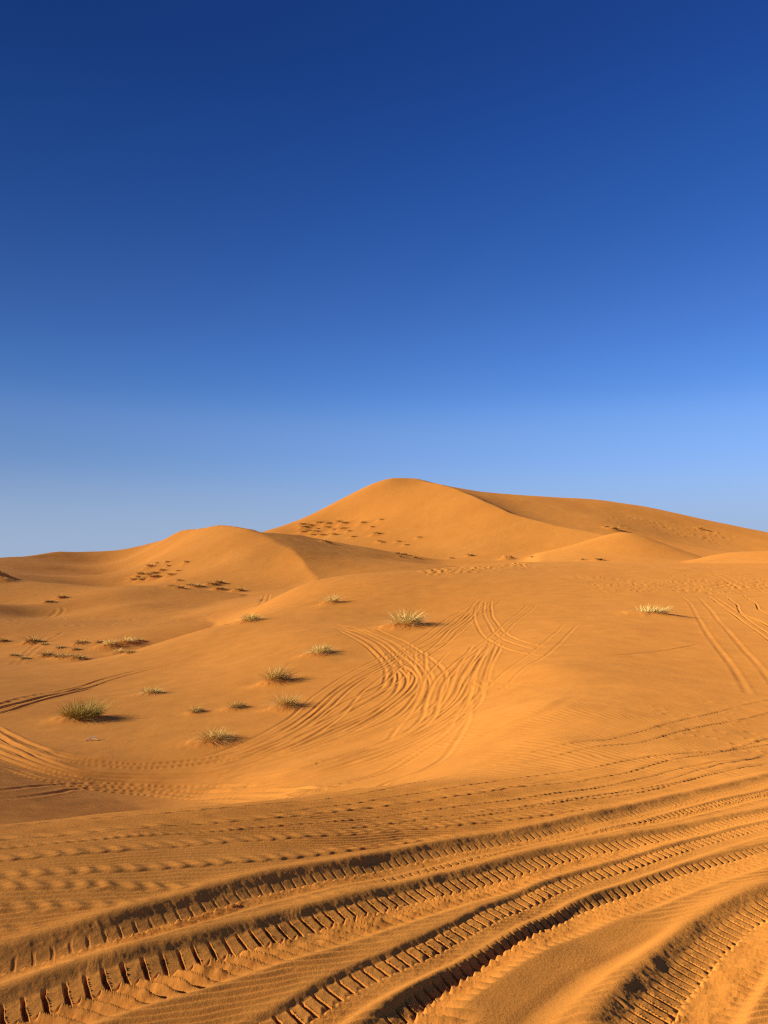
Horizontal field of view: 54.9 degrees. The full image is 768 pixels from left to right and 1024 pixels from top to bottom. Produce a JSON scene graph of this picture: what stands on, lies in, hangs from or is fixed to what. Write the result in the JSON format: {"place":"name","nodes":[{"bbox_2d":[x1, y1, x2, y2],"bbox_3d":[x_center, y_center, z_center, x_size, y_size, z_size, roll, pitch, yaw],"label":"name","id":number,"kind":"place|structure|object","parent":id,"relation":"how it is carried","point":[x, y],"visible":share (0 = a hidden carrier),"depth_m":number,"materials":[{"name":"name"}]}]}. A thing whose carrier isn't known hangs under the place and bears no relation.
{"place":"outdoors","nodes":[
{"label":"outdoors","id":0,"kind":"place"},
{"bbox_2d":[0,478,767,1023],"bbox_3d":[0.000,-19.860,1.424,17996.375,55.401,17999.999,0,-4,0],"label":"sand ground","id":1,"kind":"structure","parent":0,"point":[512,782],"depth_m":11.42,"materials":[{"name":"orange sand"}]},
{"bbox_2d":[22,635,45,641],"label":"desert shrub","id":2,"kind":"object","parent":1,"relation":"on","point":[32,639],"visible":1,"depth_m":63.56,"materials":[{"name":"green plant"}]},
{"bbox_2d":[33,650,58,655],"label":"desert shrub","id":3,"kind":"object","parent":1,"relation":"on","point":[46,653],"visible":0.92,"depth_m":51.88,"materials":[{"name":"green plant"}]},
{"bbox_2d":[51,651,64,656],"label":"desert shrub","id":4,"kind":"object","parent":1,"relation":"on","point":[55,655],"visible":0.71,"depth_m":50.59,"materials":[{"name":"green plant"}]},
{"bbox_2d":[58,653,73,657],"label":"desert shrub","id":5,"kind":"object","parent":1,"relation":"on","point":[66,655],"visible":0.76,"depth_m":49.91,"materials":[{"name":"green plant"}]},
{"bbox_2d":[66,653,88,658],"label":"desert shrub","id":6,"kind":"object","parent":1,"relation":"on","point":[79,656],"visible":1,"depth_m":49.57,"materials":[{"name":"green plant"}]},
{"bbox_2d":[70,639,88,643],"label":"desert shrub","id":7,"kind":"object","parent":1,"relation":"on","point":[81,641],"visible":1,"depth_m":57.11,"materials":[{"name":"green plant"}]},
{"bbox_2d":[51,696,115,720],"bbox_3d":[-9.226,5.962,22.794,2.205,0.652,2.296,-2,-4,24],"label":"grass tuft","id":8,"kind":"object","parent":1,"relation":"on","point":[75,713],"visible":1,"depth_m":22.62,"materials":[{"name":"green plant"}]},
{"bbox_2d":[99,638,118,645],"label":"desert shrub","id":9,"kind":"object","parent":1,"relation":"on","point":[108,641],"visible":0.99,"depth_m":54.46,"materials":[{"name":"beige plant"}]},
{"bbox_2d":[117,634,137,641],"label":"desert shrub","id":10,"kind":"object","parent":1,"relation":"on","point":[126,639],"visible":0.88,"depth_m":55.52,"materials":[{"name":"beige plant"}]},
{"bbox_2d":[137,687,165,695],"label":"grass tuft","id":11,"kind":"object","parent":1,"relation":"on","point":[150,691],"visible":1,"depth_m":27.28,"materials":[{"name":"beige plant"}]},
{"bbox_2d":[188,706,206,712],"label":"grass tuft","id":12,"kind":"object","parent":1,"relation":"on","point":[194,709],"visible":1,"depth_m":23.05,"materials":[{"name":"beige plant"}]},
{"bbox_2d":[187,726,239,744],"bbox_3d":[-4.395,5.729,19.259,1.823,0.386,1.768,0,-4,0],"label":"grass tuft","id":13,"kind":"object","parent":1,"relation":"on","point":[216,736],"visible":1,"depth_m":19.17,"materials":[{"name":"beige plant"}]},
{"bbox_2d":[225,701,252,708],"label":"grass tuft","id":14,"kind":"object","parent":1,"relation":"on","point":[236,705],"visible":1,"depth_m":23.11,"materials":[{"name":"beige plant"}]},
{"bbox_2d":[236,611,264,620],"bbox_3d":[-7.950,6.212,44.503,2.585,0.618,2.562,2,-4,-20],"label":"grass tuft","id":15,"kind":"object","parent":1,"relation":"on","point":[249,617],"visible":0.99,"depth_m":44.31,"materials":[{"name":"beige plant"}]},
{"bbox_2d":[254,663,301,680],"bbox_3d":[-3.906,5.745,26.809,2.401,0.657,2.236,2,-5,-27],"label":"grass tuft","id":16,"kind":"object","parent":1,"relation":"on","point":[274,676],"visible":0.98,"depth_m":26.68,"materials":[{"name":"beige plant"}]},
{"bbox_2d":[269,691,307,708],"bbox_3d":[-2.925,5.635,22.498,1.879,0.507,1.885,0,-4,0],"label":"grass tuft","id":17,"kind":"object","parent":1,"relation":"on","point":[291,700],"visible":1,"depth_m":22.41,"materials":[{"name":"beige plant"}]},
{"bbox_2d":[299,643,340,654],"bbox_3d":[-2.692,5.697,31.209,2.131,0.487,2.045,3,-5,-35],"label":"grass tuft","id":18,"kind":"object","parent":1,"relation":"on","point":[320,649],"visible":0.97,"depth_m":31.11,"materials":[{"name":"beige plant"}]},
{"bbox_2d":[318,594,343,601],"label":"grass tuft","id":19,"kind":"object","parent":1,"relation":"on","point":[331,598],"visible":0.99,"depth_m":47.55,"materials":[{"name":"beige plant"}]},
{"bbox_2d":[380,609,430,624],"bbox_3d":[1.204,5.038,36.257,3.554,0.891,3.777,-1,-4,15],"label":"grass tuft","id":20,"kind":"object","parent":1,"relation":"on","point":[404,620],"visible":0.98,"depth_m":36.00,"materials":[{"name":"beige plant"}]},
{"bbox_2d":[629,604,672,613],"bbox_3d":[13.464,4.732,36.964,3.164,0.618,2.032,0,-4,0],"label":"grass tuft","id":21,"kind":"object","parent":1,"relation":"on","point":[653,610],"visible":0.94,"depth_m":36.80,"materials":[{"name":"beige plant"}]},
{"bbox_2d":[0,0,767,557],"label":"sky","id":22,"kind":"structure","parent":0,"point":[265,264],"materials":[{"name":"blue"}]}
]}

